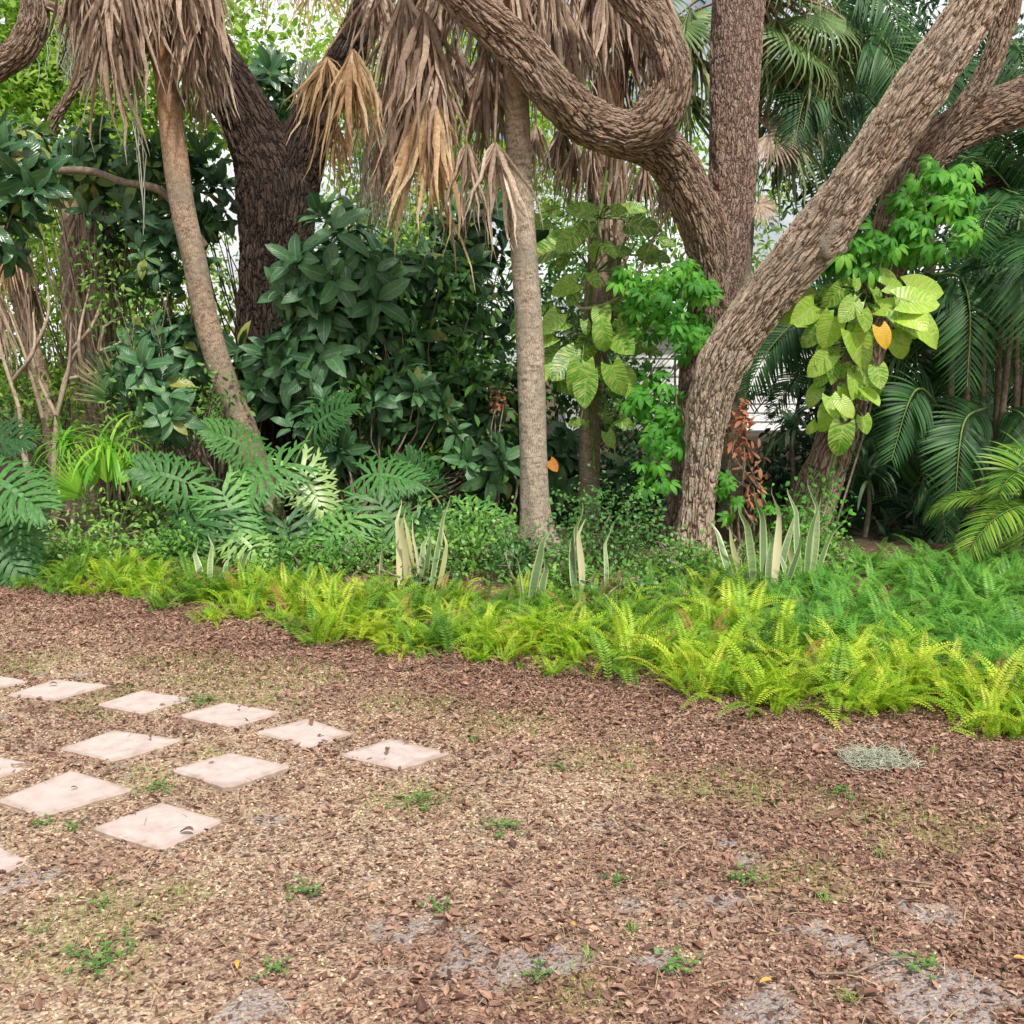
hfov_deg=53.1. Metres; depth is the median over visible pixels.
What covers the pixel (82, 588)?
sword fern
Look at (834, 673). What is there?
sword fern
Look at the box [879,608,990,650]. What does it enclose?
sword fern
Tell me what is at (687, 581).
sword fern
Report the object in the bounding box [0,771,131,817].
paving slab
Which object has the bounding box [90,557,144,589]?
sword fern
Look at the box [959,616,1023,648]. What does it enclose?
sword fern
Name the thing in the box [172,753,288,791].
paving slab
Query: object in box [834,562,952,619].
sword fern
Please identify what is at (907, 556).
sword fern
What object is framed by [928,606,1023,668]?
sword fern
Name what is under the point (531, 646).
sword fern
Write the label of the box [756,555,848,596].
sword fern
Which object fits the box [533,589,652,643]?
sword fern
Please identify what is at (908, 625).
sword fern
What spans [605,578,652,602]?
sword fern
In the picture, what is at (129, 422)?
leafy shrub
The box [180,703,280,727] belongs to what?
paving slab
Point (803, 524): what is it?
leafy shrub
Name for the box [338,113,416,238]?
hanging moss
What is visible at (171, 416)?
broadleaf shrub
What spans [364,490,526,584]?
leafy shrub
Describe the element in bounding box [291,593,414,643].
sword fern
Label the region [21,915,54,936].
grass tuft
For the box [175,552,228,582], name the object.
sword fern
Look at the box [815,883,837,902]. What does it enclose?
grass tuft
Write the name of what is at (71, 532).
leafy shrub
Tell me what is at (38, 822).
clover weed
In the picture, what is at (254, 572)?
sword fern
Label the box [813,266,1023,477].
areca palm
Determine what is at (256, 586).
sword fern
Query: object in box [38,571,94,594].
sword fern
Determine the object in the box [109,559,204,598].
sword fern
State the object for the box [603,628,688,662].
sword fern
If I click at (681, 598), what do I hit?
sword fern
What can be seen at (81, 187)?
broadleaf shrub
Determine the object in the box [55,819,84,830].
clover weed
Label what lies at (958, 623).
sword fern
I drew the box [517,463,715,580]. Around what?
leafy shrub
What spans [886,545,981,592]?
sword fern
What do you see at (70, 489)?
fan palm
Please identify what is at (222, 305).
background shrub
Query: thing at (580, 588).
sword fern
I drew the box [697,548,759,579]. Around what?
sword fern
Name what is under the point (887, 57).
areca palm
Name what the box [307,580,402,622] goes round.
sword fern
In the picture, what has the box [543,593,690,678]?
sword fern
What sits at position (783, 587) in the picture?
sword fern
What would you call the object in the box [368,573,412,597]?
sword fern
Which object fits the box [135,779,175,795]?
clover weed
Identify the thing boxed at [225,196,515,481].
background shrub
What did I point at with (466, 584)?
sword fern
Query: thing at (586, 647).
sword fern
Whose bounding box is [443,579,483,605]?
sword fern
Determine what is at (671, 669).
sword fern
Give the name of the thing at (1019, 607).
sword fern
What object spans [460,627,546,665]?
sword fern
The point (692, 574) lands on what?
sword fern
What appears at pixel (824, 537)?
undergrowth plant
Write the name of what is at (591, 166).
cabbage palm
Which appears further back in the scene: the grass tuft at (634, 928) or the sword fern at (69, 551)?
the sword fern at (69, 551)
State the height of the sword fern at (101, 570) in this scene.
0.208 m
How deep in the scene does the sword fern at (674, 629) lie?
5.57 m
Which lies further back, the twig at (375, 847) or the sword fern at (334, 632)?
the sword fern at (334, 632)
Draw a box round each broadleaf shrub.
[0,108,72,278]
[0,111,221,515]
[99,214,293,526]
[154,44,299,336]
[257,191,433,527]
[270,350,519,535]
[326,183,549,515]
[518,421,662,523]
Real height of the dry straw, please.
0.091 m
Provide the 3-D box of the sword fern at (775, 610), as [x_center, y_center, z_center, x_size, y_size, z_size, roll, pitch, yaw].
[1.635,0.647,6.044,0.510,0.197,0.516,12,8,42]
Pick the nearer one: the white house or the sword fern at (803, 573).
the sword fern at (803, 573)
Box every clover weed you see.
[29,813,54,825]
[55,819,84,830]
[62,926,135,977]
[90,893,115,912]
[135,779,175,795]
[179,694,221,704]
[251,956,292,977]
[285,874,320,897]
[385,790,441,808]
[417,895,450,913]
[462,733,481,740]
[468,817,522,836]
[522,959,553,980]
[550,762,577,769]
[599,870,630,885]
[654,947,704,972]
[728,861,768,882]
[820,785,857,798]
[891,952,939,978]
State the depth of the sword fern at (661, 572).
7.30 m
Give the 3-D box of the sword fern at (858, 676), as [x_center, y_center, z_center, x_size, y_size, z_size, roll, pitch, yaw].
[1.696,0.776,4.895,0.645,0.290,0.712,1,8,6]
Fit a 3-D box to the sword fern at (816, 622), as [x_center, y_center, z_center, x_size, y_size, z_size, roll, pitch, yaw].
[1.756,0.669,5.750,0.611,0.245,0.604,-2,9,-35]
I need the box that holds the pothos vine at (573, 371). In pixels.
[510,170,676,473]
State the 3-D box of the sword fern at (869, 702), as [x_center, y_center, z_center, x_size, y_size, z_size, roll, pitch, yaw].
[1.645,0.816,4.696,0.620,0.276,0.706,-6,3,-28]
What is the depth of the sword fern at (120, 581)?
7.07 m
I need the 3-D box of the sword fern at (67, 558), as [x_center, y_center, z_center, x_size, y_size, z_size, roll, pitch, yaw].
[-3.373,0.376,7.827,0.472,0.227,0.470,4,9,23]
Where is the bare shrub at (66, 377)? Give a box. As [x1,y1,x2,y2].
[0,284,130,520]
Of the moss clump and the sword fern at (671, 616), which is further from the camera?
the sword fern at (671, 616)
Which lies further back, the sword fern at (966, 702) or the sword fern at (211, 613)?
the sword fern at (211, 613)
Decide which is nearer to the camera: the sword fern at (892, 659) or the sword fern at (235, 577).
the sword fern at (892, 659)
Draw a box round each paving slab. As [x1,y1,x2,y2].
[0,676,27,689]
[0,758,25,777]
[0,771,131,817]
[0,848,25,875]
[8,680,106,701]
[62,730,181,761]
[95,803,221,850]
[98,691,186,714]
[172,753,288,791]
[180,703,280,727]
[258,719,350,747]
[342,739,448,770]
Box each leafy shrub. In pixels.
[0,205,189,471]
[1,483,221,574]
[44,213,261,531]
[133,476,449,567]
[294,222,519,524]
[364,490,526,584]
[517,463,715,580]
[594,521,772,593]
[742,468,865,554]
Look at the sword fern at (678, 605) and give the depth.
6.24 m
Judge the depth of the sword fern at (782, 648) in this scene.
5.28 m
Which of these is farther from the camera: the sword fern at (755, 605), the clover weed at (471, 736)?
the sword fern at (755, 605)
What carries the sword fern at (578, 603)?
on the ground at (376, 935)
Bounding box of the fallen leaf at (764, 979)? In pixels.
[760,977,771,982]
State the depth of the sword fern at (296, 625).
6.14 m
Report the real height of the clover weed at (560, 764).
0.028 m
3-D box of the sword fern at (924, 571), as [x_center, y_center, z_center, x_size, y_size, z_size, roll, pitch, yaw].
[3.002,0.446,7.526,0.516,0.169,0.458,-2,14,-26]
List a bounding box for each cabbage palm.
[42,0,286,533]
[243,0,682,558]
[536,39,677,528]
[631,0,883,518]
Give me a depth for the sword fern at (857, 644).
5.31 m
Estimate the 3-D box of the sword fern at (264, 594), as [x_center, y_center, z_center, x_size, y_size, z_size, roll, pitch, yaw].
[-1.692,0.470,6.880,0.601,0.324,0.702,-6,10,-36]
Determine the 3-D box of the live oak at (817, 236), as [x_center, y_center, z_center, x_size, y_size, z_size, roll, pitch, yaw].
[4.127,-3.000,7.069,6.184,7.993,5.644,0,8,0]
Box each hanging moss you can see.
[27,16,99,95]
[126,32,146,234]
[293,56,342,123]
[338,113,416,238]
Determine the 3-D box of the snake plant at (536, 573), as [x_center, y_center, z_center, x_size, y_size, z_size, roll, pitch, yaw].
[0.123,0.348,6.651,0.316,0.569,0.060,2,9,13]
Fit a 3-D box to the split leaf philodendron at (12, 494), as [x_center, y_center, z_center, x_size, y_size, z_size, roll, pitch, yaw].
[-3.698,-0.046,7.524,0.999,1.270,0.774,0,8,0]
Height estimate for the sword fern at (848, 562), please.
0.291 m
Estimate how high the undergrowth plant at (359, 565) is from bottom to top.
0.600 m
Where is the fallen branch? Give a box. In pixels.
[55,166,207,246]
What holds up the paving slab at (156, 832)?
on the ground at (376, 935)
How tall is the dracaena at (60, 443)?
1.127 m
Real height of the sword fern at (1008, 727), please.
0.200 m
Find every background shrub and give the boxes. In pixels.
[0,213,238,469]
[0,331,236,486]
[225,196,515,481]
[451,414,787,519]
[495,165,682,466]
[743,211,1019,502]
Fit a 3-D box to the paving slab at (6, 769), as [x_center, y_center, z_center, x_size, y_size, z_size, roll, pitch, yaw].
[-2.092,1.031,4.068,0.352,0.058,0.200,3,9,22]
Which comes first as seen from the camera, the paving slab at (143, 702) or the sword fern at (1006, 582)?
the paving slab at (143, 702)
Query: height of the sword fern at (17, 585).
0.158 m
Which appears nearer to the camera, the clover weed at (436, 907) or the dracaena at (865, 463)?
the clover weed at (436, 907)
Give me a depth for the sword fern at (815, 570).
7.38 m
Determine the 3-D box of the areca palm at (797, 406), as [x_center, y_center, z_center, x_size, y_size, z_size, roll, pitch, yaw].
[3.090,-1.340,12.496,1.816,2.291,1.571,0,8,0]
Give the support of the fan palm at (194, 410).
on the ground at (376, 935)
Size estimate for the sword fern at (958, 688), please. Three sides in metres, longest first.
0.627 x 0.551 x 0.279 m
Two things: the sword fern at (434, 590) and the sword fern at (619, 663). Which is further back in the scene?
the sword fern at (434, 590)
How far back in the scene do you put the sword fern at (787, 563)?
7.31 m
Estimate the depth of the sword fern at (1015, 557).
7.71 m
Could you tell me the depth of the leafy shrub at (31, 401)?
11.03 m
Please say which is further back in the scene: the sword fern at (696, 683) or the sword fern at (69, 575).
the sword fern at (69, 575)
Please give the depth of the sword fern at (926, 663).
4.91 m
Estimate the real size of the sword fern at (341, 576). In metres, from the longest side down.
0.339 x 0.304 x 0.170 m
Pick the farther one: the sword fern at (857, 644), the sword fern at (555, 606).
the sword fern at (555, 606)
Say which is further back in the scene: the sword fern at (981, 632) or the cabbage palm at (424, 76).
the cabbage palm at (424, 76)
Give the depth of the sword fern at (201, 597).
6.83 m
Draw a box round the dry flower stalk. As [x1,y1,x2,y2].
[484,375,517,524]
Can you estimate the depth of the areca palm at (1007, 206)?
8.81 m
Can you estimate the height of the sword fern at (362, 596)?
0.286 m
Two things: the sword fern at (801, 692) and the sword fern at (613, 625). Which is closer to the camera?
the sword fern at (801, 692)
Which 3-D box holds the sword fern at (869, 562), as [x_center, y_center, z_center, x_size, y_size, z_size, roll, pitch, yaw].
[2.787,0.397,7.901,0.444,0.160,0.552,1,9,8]
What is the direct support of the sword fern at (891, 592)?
on the ground at (376, 935)
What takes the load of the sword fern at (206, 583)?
on the ground at (376, 935)
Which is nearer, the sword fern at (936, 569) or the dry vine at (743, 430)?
the sword fern at (936, 569)
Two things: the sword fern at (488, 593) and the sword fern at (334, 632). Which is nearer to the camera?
the sword fern at (334, 632)
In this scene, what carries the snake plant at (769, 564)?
on the ground at (376, 935)
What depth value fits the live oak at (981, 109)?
8.60 m
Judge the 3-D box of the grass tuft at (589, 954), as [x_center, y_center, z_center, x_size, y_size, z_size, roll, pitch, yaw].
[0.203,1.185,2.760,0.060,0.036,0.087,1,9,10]
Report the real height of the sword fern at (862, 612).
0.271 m
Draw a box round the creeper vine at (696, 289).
[604,256,724,546]
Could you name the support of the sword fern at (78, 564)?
on the ground at (376, 935)
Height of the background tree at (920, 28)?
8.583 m
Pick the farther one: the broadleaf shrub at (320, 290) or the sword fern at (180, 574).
the broadleaf shrub at (320, 290)
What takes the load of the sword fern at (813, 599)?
on the ground at (376, 935)
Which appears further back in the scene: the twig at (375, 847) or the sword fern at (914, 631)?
the sword fern at (914, 631)
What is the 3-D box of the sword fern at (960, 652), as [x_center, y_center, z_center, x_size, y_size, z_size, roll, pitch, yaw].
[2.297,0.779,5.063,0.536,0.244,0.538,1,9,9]
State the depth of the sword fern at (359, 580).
6.78 m
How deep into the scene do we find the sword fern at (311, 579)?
6.96 m
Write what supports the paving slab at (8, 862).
on the ground at (376, 935)
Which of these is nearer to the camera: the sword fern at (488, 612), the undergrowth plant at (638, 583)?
the sword fern at (488, 612)
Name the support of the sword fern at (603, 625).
on the ground at (376, 935)
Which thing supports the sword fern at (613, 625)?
on the ground at (376, 935)
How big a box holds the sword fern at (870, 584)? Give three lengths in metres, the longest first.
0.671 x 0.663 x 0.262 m
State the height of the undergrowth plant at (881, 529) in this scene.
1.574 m
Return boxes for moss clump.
[835,739,928,773]
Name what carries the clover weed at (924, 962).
on the ground at (376, 935)
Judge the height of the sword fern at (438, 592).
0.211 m
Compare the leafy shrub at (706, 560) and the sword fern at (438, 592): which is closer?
the sword fern at (438, 592)
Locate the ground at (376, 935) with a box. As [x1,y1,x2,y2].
[0,365,1023,1023]
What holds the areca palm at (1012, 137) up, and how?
on the ground at (376, 935)
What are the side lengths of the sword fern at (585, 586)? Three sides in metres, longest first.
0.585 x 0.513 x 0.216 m
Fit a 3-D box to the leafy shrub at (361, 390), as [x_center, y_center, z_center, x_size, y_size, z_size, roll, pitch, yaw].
[-0.872,-1.242,9.465,2.214,2.908,1.927,0,8,0]
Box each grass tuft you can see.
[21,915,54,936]
[579,941,593,964]
[623,920,640,935]
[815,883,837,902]
[831,984,859,1002]
[873,844,892,858]
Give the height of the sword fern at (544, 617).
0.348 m
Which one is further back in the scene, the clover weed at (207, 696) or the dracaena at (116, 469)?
the dracaena at (116, 469)
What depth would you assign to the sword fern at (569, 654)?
5.45 m
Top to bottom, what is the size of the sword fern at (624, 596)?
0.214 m
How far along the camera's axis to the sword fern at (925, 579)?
7.01 m
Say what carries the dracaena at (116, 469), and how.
on the ground at (376, 935)
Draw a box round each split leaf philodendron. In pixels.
[0,417,66,586]
[121,449,279,568]
[196,390,385,566]
[303,454,452,562]
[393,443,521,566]
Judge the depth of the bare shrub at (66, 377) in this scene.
10.09 m
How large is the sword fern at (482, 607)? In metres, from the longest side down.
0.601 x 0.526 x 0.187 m
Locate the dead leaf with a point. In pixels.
(552, 463)
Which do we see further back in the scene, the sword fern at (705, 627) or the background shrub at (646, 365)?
the background shrub at (646, 365)
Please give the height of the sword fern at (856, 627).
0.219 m
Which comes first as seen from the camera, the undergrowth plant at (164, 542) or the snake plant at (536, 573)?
the snake plant at (536, 573)
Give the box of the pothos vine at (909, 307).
[779,213,943,492]
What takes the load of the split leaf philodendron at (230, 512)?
on the ground at (376, 935)
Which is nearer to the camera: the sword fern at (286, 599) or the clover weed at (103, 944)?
the clover weed at (103, 944)
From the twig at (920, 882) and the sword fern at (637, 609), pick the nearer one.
the twig at (920, 882)
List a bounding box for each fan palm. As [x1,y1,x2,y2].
[31,433,174,555]
[69,339,209,520]
[90,383,215,517]
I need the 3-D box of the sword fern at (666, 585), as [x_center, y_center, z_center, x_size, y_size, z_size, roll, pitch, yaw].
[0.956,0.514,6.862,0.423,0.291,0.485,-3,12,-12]
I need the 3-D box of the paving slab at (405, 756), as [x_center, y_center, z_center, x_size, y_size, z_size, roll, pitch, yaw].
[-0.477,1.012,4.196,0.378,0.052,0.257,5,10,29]
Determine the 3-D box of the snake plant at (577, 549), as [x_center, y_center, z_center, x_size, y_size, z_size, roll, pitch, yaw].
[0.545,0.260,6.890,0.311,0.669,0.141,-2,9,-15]
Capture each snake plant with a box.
[175,534,259,577]
[379,496,450,593]
[516,525,553,606]
[569,503,610,599]
[709,488,800,593]
[787,486,846,577]
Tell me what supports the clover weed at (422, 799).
on the ground at (376, 935)
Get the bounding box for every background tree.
[0,0,303,433]
[230,0,592,389]
[482,42,826,442]
[697,0,1023,433]
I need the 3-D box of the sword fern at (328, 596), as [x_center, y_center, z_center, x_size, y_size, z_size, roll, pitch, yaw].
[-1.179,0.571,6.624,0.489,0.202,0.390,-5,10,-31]
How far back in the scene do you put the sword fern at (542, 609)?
6.14 m
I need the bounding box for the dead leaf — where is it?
[547,456,557,471]
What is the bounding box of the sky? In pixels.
[0,0,1023,364]
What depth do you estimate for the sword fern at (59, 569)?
7.51 m
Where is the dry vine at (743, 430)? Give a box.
[716,398,770,554]
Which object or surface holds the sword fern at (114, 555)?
on the ground at (376, 935)
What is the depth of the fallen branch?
9.42 m
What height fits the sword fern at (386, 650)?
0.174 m
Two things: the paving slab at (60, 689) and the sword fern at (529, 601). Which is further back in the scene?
the sword fern at (529, 601)
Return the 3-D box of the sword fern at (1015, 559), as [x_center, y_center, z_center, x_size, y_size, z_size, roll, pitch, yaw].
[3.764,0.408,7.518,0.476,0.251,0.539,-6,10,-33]
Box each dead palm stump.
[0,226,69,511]
[53,201,154,508]
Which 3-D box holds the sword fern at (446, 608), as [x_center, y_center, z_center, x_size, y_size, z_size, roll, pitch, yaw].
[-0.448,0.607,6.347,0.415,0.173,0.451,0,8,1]
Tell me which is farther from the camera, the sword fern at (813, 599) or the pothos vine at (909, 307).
the pothos vine at (909, 307)
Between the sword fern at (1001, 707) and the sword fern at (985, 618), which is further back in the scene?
the sword fern at (985, 618)
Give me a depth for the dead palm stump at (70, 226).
10.66 m
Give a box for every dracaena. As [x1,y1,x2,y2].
[10,415,111,530]
[35,411,164,550]
[750,402,818,491]
[844,443,913,537]
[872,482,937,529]
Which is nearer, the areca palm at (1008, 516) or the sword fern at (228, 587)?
the sword fern at (228, 587)
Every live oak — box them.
[0,0,92,140]
[207,0,377,518]
[437,0,765,540]
[673,0,1007,558]
[767,0,1023,547]
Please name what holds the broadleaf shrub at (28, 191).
on the ground at (376, 935)
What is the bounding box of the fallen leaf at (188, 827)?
[180,826,193,832]
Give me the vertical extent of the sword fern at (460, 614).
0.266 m
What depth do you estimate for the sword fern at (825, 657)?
5.05 m
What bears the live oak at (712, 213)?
on the ground at (376, 935)
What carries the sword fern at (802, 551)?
on the ground at (376, 935)
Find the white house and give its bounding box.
[542,282,1013,431]
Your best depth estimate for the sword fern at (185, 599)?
6.83 m
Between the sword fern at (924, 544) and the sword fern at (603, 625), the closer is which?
the sword fern at (603, 625)
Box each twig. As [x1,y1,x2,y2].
[312,870,332,889]
[359,834,379,852]
[614,814,654,833]
[815,956,913,974]
[871,877,934,885]
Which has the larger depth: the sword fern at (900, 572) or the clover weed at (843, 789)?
the sword fern at (900, 572)
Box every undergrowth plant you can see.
[23,514,117,572]
[114,512,234,574]
[229,511,333,585]
[296,524,395,579]
[370,549,473,596]
[464,525,568,590]
[515,539,603,597]
[561,555,666,609]
[599,527,723,583]
[755,454,1023,544]
[772,516,863,579]
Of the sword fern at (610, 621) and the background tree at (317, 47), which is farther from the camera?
the background tree at (317, 47)
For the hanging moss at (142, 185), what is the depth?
8.93 m
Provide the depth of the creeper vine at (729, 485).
8.33 m
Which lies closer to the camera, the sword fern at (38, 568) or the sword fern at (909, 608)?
the sword fern at (909, 608)
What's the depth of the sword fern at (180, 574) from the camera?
7.30 m
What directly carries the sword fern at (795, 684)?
on the ground at (376, 935)
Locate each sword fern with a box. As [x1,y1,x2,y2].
[7,572,45,590]
[17,560,64,583]
[25,571,71,591]
[28,550,87,581]
[31,556,103,587]
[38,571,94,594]
[41,547,94,572]
[42,549,102,582]
[50,543,97,566]
[54,545,117,576]
[60,567,116,599]
[65,533,112,555]
[83,540,182,582]
[85,557,142,581]
[88,548,158,575]
[89,564,157,596]
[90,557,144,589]
[94,551,138,582]
[95,546,191,581]
[97,540,135,563]
[107,580,159,598]
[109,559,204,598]
[110,530,176,569]
[115,557,179,592]
[128,581,186,612]
[131,556,173,590]
[135,556,177,576]
[135,581,190,601]
[141,540,213,569]
[148,569,222,602]
[156,580,231,604]
[159,563,194,584]
[163,548,228,589]
[165,559,218,576]
[171,574,246,602]
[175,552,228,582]
[176,569,269,597]
[179,596,242,627]
[188,570,282,613]
[193,568,240,596]
[199,563,276,604]
[201,557,268,575]
[204,588,270,619]
[205,573,251,603]
[210,560,291,605]
[214,553,269,576]
[216,565,269,580]
[217,566,272,593]
[224,572,271,601]
[242,580,342,628]
[247,599,306,622]
[258,562,305,593]
[263,585,321,622]
[265,565,342,606]
[266,596,335,635]
[267,552,317,584]
[268,583,310,612]
[270,579,317,621]
[276,573,383,619]
[284,561,333,595]
[284,562,352,606]
[285,564,345,598]
[286,589,385,649]
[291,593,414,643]
[296,587,362,608]
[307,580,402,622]
[318,566,355,587]
[321,566,396,594]
[322,575,395,618]
[327,575,395,600]
[328,597,416,647]
[337,596,412,633]
[338,572,451,617]
[338,575,408,606]
[338,598,421,640]
[361,625,436,655]
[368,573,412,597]
[373,615,443,660]
[374,582,457,632]
[375,616,453,659]
[379,593,439,637]
[384,596,484,658]
[396,575,454,598]
[398,588,458,617]
[407,589,437,605]
[409,596,470,627]
[414,592,513,631]
[421,571,490,610]
[421,600,485,646]
[423,599,510,647]
[424,572,469,603]
[426,607,505,649]
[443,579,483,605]
[445,582,504,604]
[450,604,511,627]
[452,590,524,615]
[452,599,584,669]
[453,626,502,660]
[457,637,503,663]
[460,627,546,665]
[469,588,532,612]
[477,610,572,662]
[485,571,550,601]
[490,588,593,633]
[490,597,615,666]
[495,620,549,649]
[498,595,589,646]
[498,598,532,622]
[503,581,576,609]
[518,589,591,628]
[518,609,624,660]
[527,589,569,609]
[530,656,591,677]
[531,633,598,671]
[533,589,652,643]
[535,599,643,649]
[539,606,634,662]
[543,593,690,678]
[545,589,599,617]
[547,580,613,607]
[549,575,612,605]
[554,588,594,615]
[555,603,614,626]
[555,623,673,686]
[563,589,632,619]
[568,569,628,603]
[569,608,677,654]
[573,591,673,622]
[588,615,648,635]
[595,576,666,619]
[602,616,696,659]
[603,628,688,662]
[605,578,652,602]
[609,593,681,635]
[611,614,684,655]
[613,613,770,691]
[616,566,666,586]
[617,560,680,605]
[619,596,667,623]
[620,612,722,673]
[626,586,716,613]
[627,642,720,681]
[640,577,758,633]
[642,562,717,596]
[642,566,680,584]
[645,594,700,625]
[645,641,757,709]
[651,574,719,601]
[652,584,712,622]
[656,610,737,645]
[659,615,725,639]
[664,595,729,636]
[665,629,748,662]
[669,623,768,657]
[672,567,735,590]
[673,578,789,622]
[675,577,789,632]
[676,547,720,575]
[678,606,732,643]
[678,632,831,704]
[685,558,767,604]
[685,613,769,677]
[686,623,809,672]
[691,594,803,645]
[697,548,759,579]
[702,619,821,680]
[712,646,780,677]
[713,556,781,596]
[713,585,794,614]
[716,651,840,730]
[725,618,818,676]
[726,569,814,613]
[727,646,872,724]
[731,560,804,589]
[731,607,819,657]
[733,582,812,626]
[734,531,838,570]
[734,635,849,689]
[744,565,846,598]
[745,668,841,710]
[746,574,855,625]
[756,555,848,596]
[756,597,908,651]
[758,599,808,635]
[759,632,887,690]
[768,534,839,568]
[770,599,900,665]
[774,596,839,625]
[774,637,824,687]
[778,634,894,715]
[779,559,867,602]
[784,602,871,648]
[787,558,857,585]
[788,586,910,661]
[789,572,895,621]
[791,610,916,675]
[798,560,856,587]
[801,636,890,695]
[802,570,920,620]
[804,609,887,640]
[804,640,922,693]
[805,660,962,717]
[807,555,919,604]
[809,615,890,659]
[810,610,867,636]
[812,643,956,723]
[816,546,873,577]
[816,548,875,590]
[821,657,943,713]
[824,592,947,630]
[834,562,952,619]
[834,607,964,675]
[836,543,893,576]
[839,537,896,571]
[839,626,1010,699]
[844,550,936,594]
[844,553,891,573]
[845,629,958,668]
[849,584,948,637]
[857,628,1016,703]
[859,542,950,576]
[863,617,962,666]
[864,574,930,607]
[867,547,929,583]
[869,562,991,609]
[869,593,927,620]
[870,596,946,631]
[871,644,909,687]
[872,616,955,654]
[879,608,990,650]
[884,647,1021,707]
[886,534,967,566]
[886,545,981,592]
[886,559,969,597]
[890,557,948,581]
[896,576,1018,624]
[896,645,1023,728]
[900,592,1018,627]
[908,651,1022,724]
[911,537,1018,569]
[912,632,982,661]
[913,561,1023,603]
[914,597,1023,651]
[915,648,989,696]
[920,566,1023,622]
[920,635,1017,679]
[923,681,1023,741]
[924,608,1019,641]
[927,543,1005,587]
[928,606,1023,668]
[935,597,1023,641]
[940,639,1023,711]
[941,625,1023,667]
[942,592,1023,670]
[947,629,1023,678]
[948,554,1022,595]
[952,665,1023,716]
[953,538,1018,567]
[953,655,1023,727]
[954,690,1023,739]
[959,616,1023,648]
[961,572,1023,605]
[961,641,1021,683]
[971,545,1023,588]
[971,653,1023,713]
[972,540,1023,568]
[972,560,1023,594]
[978,591,1023,617]
[983,595,1023,629]
[986,546,1023,572]
[991,549,1023,578]
[991,673,1023,724]
[992,560,1023,601]
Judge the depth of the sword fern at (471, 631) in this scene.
5.84 m
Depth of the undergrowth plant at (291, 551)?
7.57 m
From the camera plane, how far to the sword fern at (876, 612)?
6.05 m
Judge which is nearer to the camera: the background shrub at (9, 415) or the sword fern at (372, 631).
the sword fern at (372, 631)
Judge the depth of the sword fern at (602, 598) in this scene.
6.36 m
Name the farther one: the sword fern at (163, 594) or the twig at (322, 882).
the sword fern at (163, 594)
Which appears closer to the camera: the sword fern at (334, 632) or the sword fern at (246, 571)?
the sword fern at (334, 632)
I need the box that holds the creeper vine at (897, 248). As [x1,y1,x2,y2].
[821,154,987,526]
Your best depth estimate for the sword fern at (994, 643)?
5.34 m
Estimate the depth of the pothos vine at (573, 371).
9.01 m
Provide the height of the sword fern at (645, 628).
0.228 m
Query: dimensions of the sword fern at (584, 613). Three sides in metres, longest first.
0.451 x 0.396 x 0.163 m
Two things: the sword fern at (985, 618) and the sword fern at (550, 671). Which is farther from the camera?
the sword fern at (985, 618)
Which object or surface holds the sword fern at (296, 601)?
on the ground at (376, 935)
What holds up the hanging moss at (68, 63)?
hanging from the live oak at (21, 45)
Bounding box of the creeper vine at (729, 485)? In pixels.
[714,427,780,553]
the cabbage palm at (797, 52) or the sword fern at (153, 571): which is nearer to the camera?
the sword fern at (153, 571)
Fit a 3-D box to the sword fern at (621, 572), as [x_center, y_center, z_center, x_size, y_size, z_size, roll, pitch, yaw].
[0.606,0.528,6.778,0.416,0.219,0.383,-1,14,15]
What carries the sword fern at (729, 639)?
on the ground at (376, 935)
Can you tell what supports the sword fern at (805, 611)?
on the ground at (376, 935)
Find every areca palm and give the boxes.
[735,185,1023,557]
[745,332,831,479]
[753,256,993,437]
[765,0,1023,519]
[810,23,1018,412]
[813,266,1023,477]
[894,137,1023,537]
[922,442,1023,564]
[937,55,1023,494]
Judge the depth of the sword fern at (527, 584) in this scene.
6.89 m
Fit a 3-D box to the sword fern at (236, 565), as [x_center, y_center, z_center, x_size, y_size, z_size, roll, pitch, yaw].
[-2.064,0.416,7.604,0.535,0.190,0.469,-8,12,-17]
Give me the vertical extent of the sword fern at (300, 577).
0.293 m
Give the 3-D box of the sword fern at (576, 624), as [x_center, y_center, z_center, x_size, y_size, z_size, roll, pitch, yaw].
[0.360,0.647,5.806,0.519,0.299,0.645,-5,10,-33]
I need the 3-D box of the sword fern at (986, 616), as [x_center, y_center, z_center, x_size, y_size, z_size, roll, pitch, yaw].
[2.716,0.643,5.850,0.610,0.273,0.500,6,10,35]
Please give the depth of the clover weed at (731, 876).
3.18 m
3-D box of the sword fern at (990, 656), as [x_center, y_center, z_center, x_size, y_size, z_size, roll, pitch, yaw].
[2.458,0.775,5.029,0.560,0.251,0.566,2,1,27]
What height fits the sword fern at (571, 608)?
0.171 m
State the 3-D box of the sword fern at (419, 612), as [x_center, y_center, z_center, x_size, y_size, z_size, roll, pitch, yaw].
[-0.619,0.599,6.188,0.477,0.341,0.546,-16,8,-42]
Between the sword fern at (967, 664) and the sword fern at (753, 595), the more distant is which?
the sword fern at (753, 595)
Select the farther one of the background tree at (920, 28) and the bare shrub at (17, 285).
the background tree at (920, 28)
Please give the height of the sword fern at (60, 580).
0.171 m
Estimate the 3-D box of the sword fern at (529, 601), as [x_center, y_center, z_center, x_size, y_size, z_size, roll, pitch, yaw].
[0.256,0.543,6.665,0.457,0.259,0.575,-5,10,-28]
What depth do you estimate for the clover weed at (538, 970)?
2.68 m
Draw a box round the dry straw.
[0,545,1023,1023]

